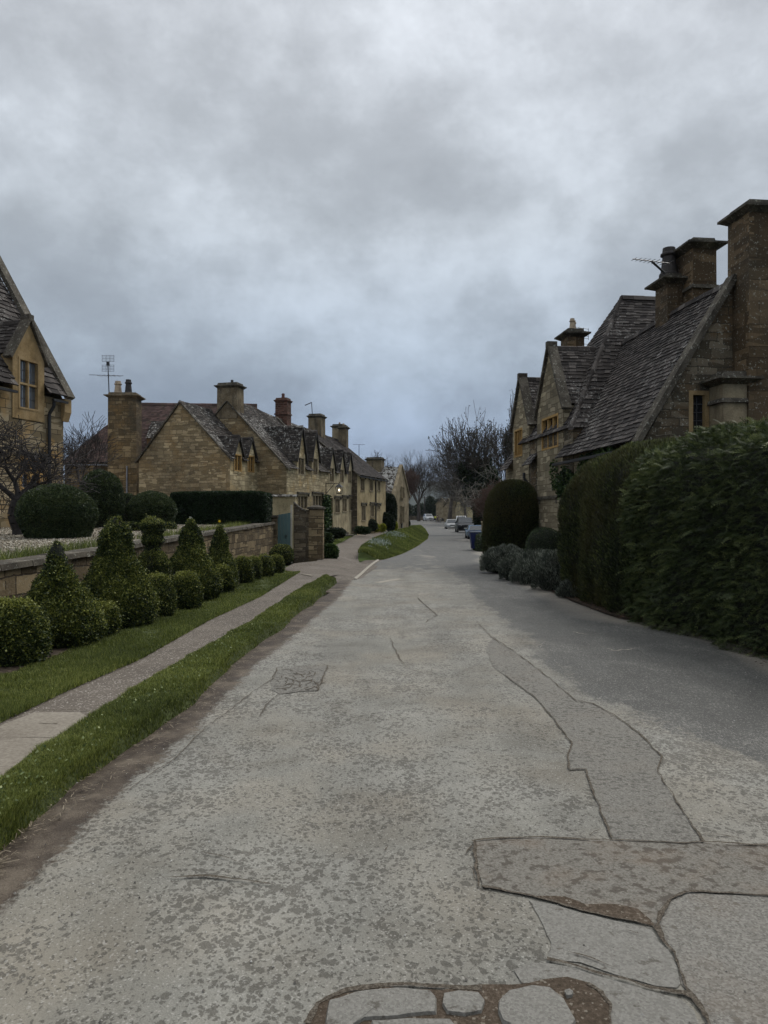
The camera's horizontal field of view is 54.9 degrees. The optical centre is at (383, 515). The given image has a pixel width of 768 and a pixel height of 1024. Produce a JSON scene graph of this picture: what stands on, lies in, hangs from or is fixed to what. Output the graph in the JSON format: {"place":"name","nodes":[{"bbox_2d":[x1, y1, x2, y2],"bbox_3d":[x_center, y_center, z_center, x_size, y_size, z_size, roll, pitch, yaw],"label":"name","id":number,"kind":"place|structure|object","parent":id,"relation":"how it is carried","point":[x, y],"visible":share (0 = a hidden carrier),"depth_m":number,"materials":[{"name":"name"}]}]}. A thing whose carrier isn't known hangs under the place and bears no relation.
{"place":"outdoors","nodes":[
{"label":"outdoors","id":0,"kind":"place"},
{"bbox_2d":[0,524,232,557],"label":"gravel garden","id":1,"kind":"object","parent":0,"point":[50,541],"depth_m":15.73,"materials":[{"name":"gravel"}]},
{"bbox_2d":[0,419,57,528],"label":"gnarled tree","id":2,"kind":"object","parent":1,"relation":"on","point":[7,499],"visible":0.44,"depth_m":17.36,"materials":[{"name":"brown plant"}]},
{"bbox_2d":[0,256,74,527],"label":"stone house","id":3,"kind":"structure","parent":1,"relation":"on","point":[34,387],"depth_m":22.76,"materials":[{"name":"beige stone"}]},
{"bbox_2d":[16,451,47,489],"bbox_3d":[-10.808,-1.352,22.616,0.260,1.165,1.250,0,0,16],"label":"window","id":4,"kind":"structure","parent":3,"relation":"in","point":[20,482],"depth_m":22.58,"materials":[{"name":"stone"}]},
{"bbox_2d":[0,415,101,534],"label":"gnarled tree","id":5,"kind":"object","parent":1,"relation":"on","point":[26,467],"visible":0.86,"depth_m":16.96,"materials":[{"name":"brown plant"}]},
{"bbox_2d":[14,483,99,538],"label":"clipped dome","id":6,"kind":"structure","parent":1,"relation":"on","point":[54,510],"depth_m":15.40,"materials":[{"name":"green plant"}]},
{"bbox_2d":[63,411,125,483],"bbox_3d":[-13.822,-2.241,34.919,3.207,5.224,4.577,0,0,-27],"label":"bare tree","id":7,"kind":"object","parent":1,"relation":"on","point":[83,441],"visible":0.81,"depth_m":34.30,"materials":[{"name":"brown plant"}]},
{"bbox_2d":[79,469,125,527],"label":"clipped dome","id":8,"kind":"structure","parent":1,"relation":"on","point":[109,498],"depth_m":21.57,"materials":[{"name":"green plant"}]},
{"bbox_2d":[0,520,252,559],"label":"bulb leaves","id":9,"kind":"object","parent":1,"relation":"on","point":[20,553],"visible":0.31,"depth_m":11.81,"materials":[{"name":"green plant"}]},
{"bbox_2d":[125,490,177,521],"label":"clipped dome","id":10,"kind":"structure","parent":1,"relation":"on","point":[153,503],"depth_m":21.98,"materials":[{"name":"green plant"}]},
{"bbox_2d":[65,379,256,494],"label":"red tiled house","id":11,"kind":"structure","parent":1,"relation":"on","point":[134,423],"depth_m":41.08,"materials":[{"name":"stone"}]},
{"bbox_2d":[134,400,259,495],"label":"stone cottage","id":12,"kind":"structure","parent":1,"relation":"on","point":[190,447],"depth_m":39.02,"materials":[{"name":"stone"}]},
{"bbox_2d":[169,490,272,524],"bbox_3d":[-5.521,-0.238,25.304,3.310,1.282,1.972,0,0,0],"label":"yew hedge","id":13,"kind":"object","parent":1,"relation":"on","point":[211,507],"visible":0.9,"depth_m":24.41,"materials":[{"name":"green plant"}]},
{"bbox_2d":[271,515,278,546],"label":"gate pier","id":14,"kind":"structure","parent":1,"relation":"on","point":[275,528],"depth_m":25.80,"materials":[{"name":"stone"}]},
{"bbox_2d":[0,570,299,722],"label":"lawn","id":15,"kind":"structure","parent":0,"point":[262,586],"depth_m":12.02,"materials":[{"name":"plant"}]},
{"bbox_2d":[0,583,240,673],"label":"shrub bed","id":16,"kind":"object","parent":15,"relation":"on","point":[55,651],"visible":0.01,"depth_m":7.50,"materials":[{"name":"brown soil"}]},
{"bbox_2d":[0,595,54,666],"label":"box ball","id":17,"kind":"object","parent":16,"relation":"on","point":[26,636],"visible":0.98,"depth_m":7.53,"materials":[{"name":"green plant"}]},
{"bbox_2d":[22,540,108,647],"bbox_3d":[-3.897,0.942,8.840,1.103,1.328,1.109,0,0,0],"label":"topiary cone","id":18,"kind":"object","parent":16,"relation":"on","point":[65,599],"visible":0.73,"depth_m":8.63,"materials":[{"name":"green plant"}]},
{"bbox_2d":[97,596,124,636],"bbox_3d":[-3.686,1.328,9.588,0.654,0.575,0.664,0,0,0],"label":"box ball","id":19,"kind":"object","parent":16,"relation":"on","point":[112,614],"visible":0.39,"depth_m":9.49,"materials":[{"name":"green plant"}]},
{"bbox_2d":[80,516,161,628],"bbox_3d":[-3.806,0.801,10.485,1.234,1.645,1.261,0,0,0],"label":"topiary cone","id":20,"kind":"object","parent":16,"relation":"on","point":[117,571],"visible":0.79,"depth_m":10.24,"materials":[{"name":"green plant"}]},
{"bbox_2d":[137,515,172,578],"bbox_3d":[-3.886,0.772,12.510,0.634,1.636,0.646,0,0,0],"label":"tiered topiary","id":21,"kind":"object","parent":16,"relation":"on","point":[153,558],"visible":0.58,"depth_m":12.36,"materials":[{"name":"green plant"}]},
{"bbox_2d":[148,570,178,617],"bbox_3d":[-3.489,1.211,11.300,0.724,0.780,0.692,0,0,0],"label":"box ball","id":22,"kind":"object","parent":16,"relation":"on","point":[163,584],"visible":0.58,"depth_m":11.15,"materials":[{"name":"green plant"}]},
{"bbox_2d":[171,569,203,609],"bbox_3d":[-3.297,1.247,12.294,0.650,0.717,0.630,0,0,0],"label":"box ball","id":23,"kind":"object","parent":16,"relation":"on","point":[190,592],"visible":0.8,"depth_m":12.11,"materials":[{"name":"green plant"}]},
{"bbox_2d":[169,517,223,600],"bbox_3d":[-3.558,0.820,13.696,1.201,1.599,1.250,0,0,0],"label":"topiary cone","id":24,"kind":"object","parent":16,"relation":"on","point":[191,553],"visible":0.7,"depth_m":13.48,"materials":[{"name":"green plant"}]},
{"bbox_2d":[208,524,238,586],"bbox_3d":[-3.503,0.882,15.693,0.908,1.431,0.933,0,0,0],"label":"topiary cone","id":25,"kind":"object","parent":16,"relation":"on","point":[219,551],"visible":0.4,"depth_m":15.58,"materials":[{"name":"green plant"}]},
{"bbox_2d":[215,563,237,592],"bbox_3d":[-3.249,1.279,14.877,0.645,0.694,0.632,0,0,0],"label":"box ball","id":26,"kind":"object","parent":16,"relation":"on","point":[228,577],"visible":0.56,"depth_m":14.76,"materials":[{"name":"green plant"}]},
{"bbox_2d":[234,555,255,583],"bbox_3d":[-3.256,1.240,16.988,0.614,0.764,0.606,0,0,0],"label":"box ball","id":27,"kind":"object","parent":16,"relation":"on","point":[246,569],"visible":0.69,"depth_m":16.83,"materials":[{"name":"green plant"}]},
{"bbox_2d":[248,554,263,578],"bbox_3d":[-3.187,1.270,17.991,0.540,0.690,0.534,0,0,-42],"label":"box ball","id":28,"kind":"object","parent":16,"relation":"on","point":[258,567],"visible":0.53,"depth_m":17.88,"materials":[{"name":"green plant"}]},
{"bbox_2d":[257,553,276,576],"bbox_3d":[-3.038,1.270,18.806,0.582,0.690,0.590,0,0,15],"label":"box ball","id":29,"kind":"object","parent":15,"relation":"on","point":[268,564],"visible":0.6,"depth_m":18.64,"materials":[{"name":"green plant"}]},
{"bbox_2d":[270,553,285,572],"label":"box ball","id":30,"kind":"object","parent":15,"relation":"on","point":[279,560],"visible":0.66,"depth_m":19.86,"materials":[{"name":"green plant"}]},
{"bbox_2d":[0,575,332,725],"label":"path","id":31,"kind":"structure","parent":0,"point":[94,694],"depth_m":7.89,"materials":[{"name":"grey concrete"}]},
{"bbox_2d":[0,712,85,774],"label":"path slab","id":32,"kind":"structure","parent":31,"relation":"on","point":[20,737],"depth_m":5.27,"materials":[{"name":"concrete"}]},
{"bbox_2d":[63,480,453,508],"bbox_3d":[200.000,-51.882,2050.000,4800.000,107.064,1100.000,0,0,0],"label":"hills","id":33,"kind":"structure","parent":0,"point":[412,501],"depth_m":1755.65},
{"bbox_2d":[285,530,387,580],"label":"footpath","id":34,"kind":"structure","parent":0,"point":[346,564],"depth_m":24.21,"materials":[{"name":"grey concrete"}]},
{"bbox_2d":[307,505,325,561],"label":"gate pier","id":35,"kind":"structure","parent":34,"relation":"on","point":[316,532],"depth_m":26.30,"materials":[{"name":"stone"}]},
{"bbox_2d":[324,543,339,558],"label":"plant","id":36,"kind":"object","parent":34,"relation":"on","point":[331,550],"visible":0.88,"depth_m":27.10,"materials":[{"name":"green plant"}]},
{"bbox_2d":[353,525,371,534],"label":"plant","id":37,"kind":"object","parent":34,"relation":"on","point":[362,530],"visible":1,"depth_m":48.68,"materials":[{"name":"green plant"}]},
{"bbox_2d":[386,493,397,522],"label":"shrub","id":38,"kind":"object","parent":34,"relation":"on","point":[391,505],"visible":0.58,"depth_m":62.06,"materials":[{"name":"green plant"}]},
{"bbox_2d":[285,525,411,595],"bbox_3d":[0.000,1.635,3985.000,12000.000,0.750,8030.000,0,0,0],"label":"ground","id":39,"kind":"structure","parent":0,"point":[287,564],"depth_m":27.78,"materials":[{"name":"soil"}]},
{"bbox_2d":[0,522,275,598],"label":"garden wall","id":40,"kind":"structure","parent":39,"relation":"on","point":[17,576],"depth_m":11.19,"materials":[{"name":"stone"}]},
{"bbox_2d":[269,544,294,563],"bbox_3d":[-2.938,1.191,21.203,0.754,0.819,0.745,0,0,0],"label":"box ball","id":41,"kind":"object","parent":39,"relation":"on","point":[286,552],"visible":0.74,"depth_m":20.99,"materials":[{"name":"green plant"}]},
{"bbox_2d":[290,505,291,562],"bbox_3d":[-3.266,0.627,26.105,0.056,2.045,0.110,0,0,0],"label":"gate post","id":42,"kind":"object","parent":39,"relation":"on","point":[291,526],"visible":0.8,"depth_m":26.05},
{"bbox_2d":[278,513,289,544],"bbox_3d":[-3.521,0.716,26.024,0.464,1.668,0.132,0,0,0],"label":"garden door","id":43,"kind":"structure","parent":42,"relation":"attached to","point":[283,528],"depth_m":26.00,"materials":[{"name":"teal paint"}]},
{"bbox_2d":[278,513,289,544],"bbox_3d":[-3.521,0.716,26.045,0.464,1.668,0.090,0,0,0],"label":"door leaf","id":44,"kind":"structure","parent":43,"relation":"in","point":[284,519],"depth_m":26.00,"materials":[{"name":"teal paint"}]},
{"bbox_2d":[293,502,308,563],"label":"swept wall","id":45,"kind":"structure","parent":39,"relation":"on","point":[301,533],"depth_m":26.38,"materials":[{"name":"stone"}]},
{"bbox_2d":[405,467,420,499],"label":"bare tree","id":46,"kind":"object","parent":39,"relation":"on","point":[411,480],"visible":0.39,"depth_m":158.99,"materials":[{"name":"brown plant"}]},
{"bbox_2d":[392,450,444,520],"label":"bare tree","id":47,"kind":"object","parent":39,"relation":"on","point":[424,473],"visible":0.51,"depth_m":183.89,"materials":[{"name":"brown plant"}]},
{"bbox_2d":[423,495,435,512],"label":"evergreen tree","id":48,"kind":"object","parent":39,"relation":"on","point":[429,501],"visible":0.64,"depth_m":226.70,"materials":[{"name":"green plant"}]},
{"bbox_2d":[435,498,445,520],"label":"cottage","id":49,"kind":"structure","parent":39,"relation":"on","point":[439,510],"depth_m":181.60,"materials":[{"name":"stone"}]},
{"bbox_2d":[426,440,467,518],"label":"bare tree","id":50,"kind":"object","parent":39,"relation":"on","point":[439,475],"visible":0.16,"depth_m":151.11,"materials":[{"name":"brown plant"}]},
{"bbox_2d":[426,466,470,516],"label":"bare tree","id":51,"kind":"object","parent":39,"relation":"on","point":[439,484],"visible":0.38,"depth_m":135.87,"materials":[{"name":"brown plant"}]},
{"bbox_2d":[426,400,505,522],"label":"bare tree","id":52,"kind":"object","parent":39,"relation":"on","point":[471,456],"visible":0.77,"depth_m":77.70,"materials":[{"name":"brown plant"}]},
{"bbox_2d":[439,455,504,517],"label":"bare tree","id":53,"kind":"object","parent":39,"relation":"on","point":[464,501],"visible":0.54,"depth_m":60.50,"materials":[{"name":"brown plant"}]},
{"bbox_2d":[481,466,502,497],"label":"evergreen tree","id":54,"kind":"object","parent":39,"relation":"on","point":[487,476],"visible":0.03,"depth_m":65.62,"materials":[{"name":"green plant"}]},
{"bbox_2d":[485,388,515,479],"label":"bare tree","id":55,"kind":"object","parent":39,"relation":"on","point":[507,440],"visible":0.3,"depth_m":68.71,"materials":[{"name":"brown plant"}]},
{"bbox_2d":[499,199,767,530],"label":"stone cottage","id":56,"kind":"structure","parent":39,"relation":"on","point":[683,350],"depth_m":19.52,"materials":[{"name":"beige stone"}]},
{"bbox_2d":[549,445,621,548],"bbox_3d":[5.452,-0.015,20.456,0.440,3.510,4.735,0,0,-6],"label":"climbing plant","id":57,"kind":"object","parent":56,"relation":"attached to","point":[559,486],"visible":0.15,"depth_m":21.84,"materials":[{"name":"green plant"}]},
{"bbox_2d":[689,390,708,431],"bbox_3d":[7.287,-2.325,17.192,0.550,1.153,0.200,0,0,-6],"label":"window","id":58,"kind":"structure","parent":56,"relation":"in","point":[698,400],"depth_m":17.17,"materials":[{"name":"stone"}]},
{"bbox_2d":[0,520,767,1023],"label":"road","id":59,"kind":"structure","parent":0,"point":[498,768],"depth_m":4.23,"materials":[{"name":"grey asphalt"}]},
{"bbox_2d":[0,574,336,851],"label":"verge","id":60,"kind":"structure","parent":59,"relation":"on","point":[247,647],"depth_m":5.47,"materials":[{"name":"green plant"}]},
{"bbox_2d":[0,596,302,813],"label":"verge weeds","id":61,"kind":"object","parent":60,"relation":"on","point":[20,770],"visible":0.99,"depth_m":4.94,"materials":[{"name":"green plant"}]},
{"bbox_2d":[0,587,340,871],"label":"dry litter","id":62,"kind":"object","parent":59,"relation":"on","point":[5,849],"visible":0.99,"depth_m":4.38,"materials":[{"name":"plant"}]},
{"bbox_2d":[270,666,326,693],"bbox_3d":[-0.878,1.642,7.471,0.554,0.007,1.268,0,0,0],"label":"road patch","id":63,"kind":"object","parent":59,"relation":"on","point":[276,685],"visible":1,"depth_m":7.47,"materials":[{"name":"grey asphalt"}]},
{"bbox_2d":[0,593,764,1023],"bbox_3d":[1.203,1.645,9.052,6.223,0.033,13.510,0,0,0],"label":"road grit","id":64,"kind":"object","parent":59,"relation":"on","point":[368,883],"visible":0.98,"depth_m":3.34,"materials":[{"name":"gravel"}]},
{"bbox_2d":[305,977,609,1023],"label":"road hollow","id":65,"kind":"object","parent":59,"relation":"on","point":[586,1004],"visible":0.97,"depth_m":2.50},
{"bbox_2d":[325,987,436,1023],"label":"road patch","id":66,"kind":"object","parent":65,"relation":"on","point":[357,1007],"visible":0.94,"depth_m":2.47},
{"bbox_2d":[304,982,481,1023],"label":"road crack","id":67,"kind":"object","parent":65,"relation":"on","point":[311,1014],"visible":1,"depth_m":2.58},
{"bbox_2d":[371,1018,453,1023],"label":"road patch","id":68,"kind":"object","parent":65,"relation":"on","point":[418,1021],"visible":1,"depth_m":2.40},
{"bbox_2d":[442,990,484,1015],"bbox_3d":[0.269,1.644,2.497,0.149,0.026,0.121,0,0,0],"label":"road patch","id":69,"kind":"object","parent":65,"relation":"on","point":[462,1003],"visible":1,"depth_m":2.48,"materials":[{"name":"grey stone"}]},
{"bbox_2d":[498,985,575,1023],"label":"road patch","id":70,"kind":"object","parent":65,"relation":"on","point":[533,1004],"visible":1,"depth_m":2.46,"materials":[{"name":"grey stone"}]},
{"bbox_2d":[586,982,611,1023],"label":"road crack","id":71,"kind":"object","parent":65,"relation":"on","point":[602,994],"visible":1,"depth_m":2.52,"materials":[{"name":"asphalt"}]},
{"bbox_2d":[455,517,473,531],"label":"parked suv","id":72,"kind":"object","parent":59,"relation":"on","point":[462,523],"visible":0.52,"depth_m":88.21,"materials":[{"name":"silver paint"}]},
{"bbox_2d":[505,675,611,837],"bbox_3d":[1.289,1.638,5.697,0.181,0.010,3.869,0,0,1],"label":"road crack","id":73,"kind":"object","parent":59,"relation":"on","point":[604,818],"visible":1,"depth_m":4.74,"materials":[{"name":"black asphalt"}]},
{"bbox_2d":[482,885,656,926],"bbox_3d":[0.765,1.641,3.125,0.736,0.006,0.034,0,0,28],"label":"road crack","id":74,"kind":"object","parent":59,"relation":"on","point":[493,887],"visible":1,"depth_m":3.16,"materials":[{"name":"black asphalt"}]},
{"bbox_2d":[486,638,702,842],"bbox_3d":[1.549,1.647,6.878,0.773,0.014,6.280,0,0,0],"label":"road patch","id":75,"kind":"object","parent":59,"relation":"on","point":[611,754],"visible":1,"depth_m":4.98,"materials":[{"name":"grey asphalt"}]},
{"bbox_2d":[494,637,703,840],"bbox_3d":[1.729,1.641,6.885,0.377,0.012,6.290,0,0,-1],"label":"road crack","id":76,"kind":"object","parent":75,"relation":"on","point":[698,832],"visible":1,"depth_m":5.13,"materials":[{"name":"black asphalt"}]},
{"bbox_2d":[529,900,679,987],"bbox_3d":[0.823,1.646,2.870,0.629,0.005,0.395,0,0,26],"label":"road patch","id":77,"kind":"object","parent":59,"relation":"on","point":[643,954],"visible":1,"depth_m":2.83,"materials":[{"name":"grey asphalt"}]},
{"bbox_2d":[514,963,698,1023],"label":"road patch","id":78,"kind":"object","parent":59,"relation":"on","point":[631,1004],"visible":1,"depth_m":2.52,"materials":[{"name":"grey asphalt"}]},
{"bbox_2d":[472,836,767,844],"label":"road crack","id":79,"kind":"object","parent":59,"relation":"on","point":[613,839],"visible":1,"depth_m":3.75,"materials":[{"name":"black asphalt"}]},
{"bbox_2d":[547,956,695,998],"bbox_3d":[0.833,1.639,2.630,0.515,0.006,0.041,0,0,25],"label":"road crack","id":80,"kind":"object","parent":59,"relation":"on","point":[686,993],"visible":1,"depth_m":2.60,"materials":[{"name":"black asphalt"}]},
{"bbox_2d":[476,838,767,924],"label":"road patch","id":81,"kind":"object","parent":59,"relation":"on","point":[648,879],"visible":1,"depth_m":3.45,"materials":[{"name":"grey asphalt"}]},
{"bbox_2d":[533,896,653,924],"bbox_3d":[0.872,1.642,3.111,0.505,0.004,0.117,0,0,22],"label":"road hollow","id":82,"kind":"object","parent":81,"relation":"on","point":[622,911],"visible":1,"depth_m":3.09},
{"bbox_2d":[652,925,710,1023],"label":"road crack","id":83,"kind":"object","parent":59,"relation":"on","point":[696,1000],"visible":1,"depth_m":2.61,"materials":[{"name":"black asphalt"}]},
{"bbox_2d":[659,892,767,1023],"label":"road patch","id":84,"kind":"object","parent":59,"relation":"on","point":[732,941],"visible":1,"depth_m":2.80,"materials":[{"name":"grey asphalt"}]},
{"bbox_2d":[656,890,767,925],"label":"road crack","id":85,"kind":"object","parent":84,"relation":"on","point":[661,912],"visible":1,"depth_m":3.19,"materials":[{"name":"black asphalt"}]},
{"bbox_2d":[0,0,767,480],"label":"sky","id":86,"kind":"structure","parent":0,"point":[381,216],"materials":[{"name":"grey"}]},
{"bbox_2d":[358,525,428,560],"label":"grass bank","id":87,"kind":"structure","parent":0,"point":[362,556],"depth_m":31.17,"materials":[{"name":"plant"}]},
{"bbox_2d":[365,530,408,547],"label":"bank flowers","id":88,"kind":"object","parent":87,"relation":"on","point":[383,540],"visible":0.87,"depth_m":41.15,"materials":[{"name":"plant"}]},
{"bbox_2d":[482,551,767,657],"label":"soil bed","id":89,"kind":"object","parent":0,"point":[589,604],"visible":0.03,"depth_m":12.43,"materials":[{"name":"brown soil"}]},
{"bbox_2d":[468,477,505,519],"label":"reddish tree","id":90,"kind":"object","parent":89,"relation":"on","point":[481,503],"visible":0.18,"depth_m":58.44,"materials":[{"name":"brown plant"}]},
{"bbox_2d":[479,543,524,572],"bbox_3d":[3.567,1.230,21.960,1.532,0.889,1.493,0,0,36],"label":"lavender","id":91,"kind":"object","parent":89,"relation":"on","point":[494,555],"visible":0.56,"depth_m":21.66,"materials":[{"name":"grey plant"}]},
{"bbox_2d":[481,478,538,558],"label":"yew dome","id":92,"kind":"structure","parent":89,"relation":"on","point":[511,512],"depth_m":24.37,"materials":[{"name":"green plant"}]},
{"bbox_2d":[497,552,527,579],"bbox_3d":[3.579,1.305,19.225,1.353,0.763,1.180,0,0,0],"label":"lavender","id":93,"kind":"object","parent":89,"relation":"on","point":[505,565],"visible":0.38,"depth_m":19.00,"materials":[{"name":"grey plant"}]},
{"bbox_2d":[508,548,552,584],"bbox_3d":[3.868,1.222,18.183,1.630,0.910,1.434,0,0,0],"label":"lavender","id":94,"kind":"object","parent":89,"relation":"on","point":[525,567],"visible":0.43,"depth_m":17.94,"materials":[{"name":"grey plant"}]},
{"bbox_2d":[525,527,558,551],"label":"clipped shrub","id":95,"kind":"object","parent":89,"relation":"on","point":[545,538],"visible":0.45,"depth_m":20.16,"materials":[{"name":"green plant"}]},
{"bbox_2d":[529,549,563,590],"bbox_3d":[3.998,1.170,16.613,1.540,0.993,1.378,0,0,0],"label":"lavender","id":96,"kind":"object","parent":89,"relation":"on","point":[545,575],"visible":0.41,"depth_m":16.36,"materials":[{"name":"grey plant"}]},
{"bbox_2d":[555,577,583,597],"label":"lavender","id":97,"kind":"object","parent":89,"relation":"on","point":[564,588],"visible":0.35,"depth_m":14.89,"materials":[{"name":"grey plant"}]},
{"bbox_2d":[556,436,732,617],"bbox_3d":[5.871,0.108,13.735,4.573,3.196,6.004,0,0,0],"label":"yew hedge","id":98,"kind":"object","parent":89,"relation":"on","point":[589,537],"visible":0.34,"depth_m":13.03,"materials":[{"name":"green plant"}]},
{"bbox_2d":[615,415,767,659],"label":"cypress hedge","id":99,"kind":"object","parent":89,"relation":"on","point":[706,549],"visible":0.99,"depth_m":9.92,"materials":[{"name":"green plant"}]},
{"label":"front lawn","id":100,"kind":"structure","parent":0,"visible":0},
{"bbox_2d":[214,380,329,509],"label":"terraced cottage","id":101,"kind":"structure","parent":100,"relation":"on","point":[295,450],"depth_m":42.59,"materials":[{"name":"stone"}]},
{"bbox_2d":[297,492,309,509],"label":"window","id":102,"kind":"structure","parent":101,"relation":"in","point":[302,500],"depth_m":43.59,"materials":[{"name":"stone"}]},
{"bbox_2d":[312,491,323,505],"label":"window","id":103,"kind":"structure","parent":101,"relation":"in","point":[316,498],"depth_m":45.96,"materials":[{"name":"stone"}]},
{"bbox_2d":[320,494,332,530],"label":"climbing plant","id":104,"kind":"object","parent":101,"relation":"attached to","point":[327,504],"visible":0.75,"depth_m":46.65,"materials":[{"name":"green plant"}]},
{"bbox_2d":[272,494,297,548],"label":"outbuilding wall","id":105,"kind":"structure","parent":100,"relation":"on","point":[282,503],"depth_m":33.00,"materials":[{"name":"stone"}]},
{"bbox_2d":[263,416,353,533],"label":"terraced cottage","id":106,"kind":"structure","parent":100,"relation":"on","point":[338,464],"depth_m":50.23,"materials":[{"name":"stone"}]},
{"bbox_2d":[325,527,346,539],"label":"plant","id":107,"kind":"object","parent":100,"relation":"on","point":[338,533],"visible":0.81,"depth_m":40.66,"materials":[{"name":"green plant"}]},
{"bbox_2d":[304,413,388,534],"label":"terraced cottage","id":108,"kind":"structure","parent":100,"relation":"on","point":[368,500],"depth_m":55.91,"materials":[{"name":"stone"}]},
{"bbox_2d":[365,457,409,528],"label":"stone cottage","id":109,"kind":"structure","parent":100,"relation":"on","point":[397,486],"depth_m":69.46,"materials":[{"name":"stone"}]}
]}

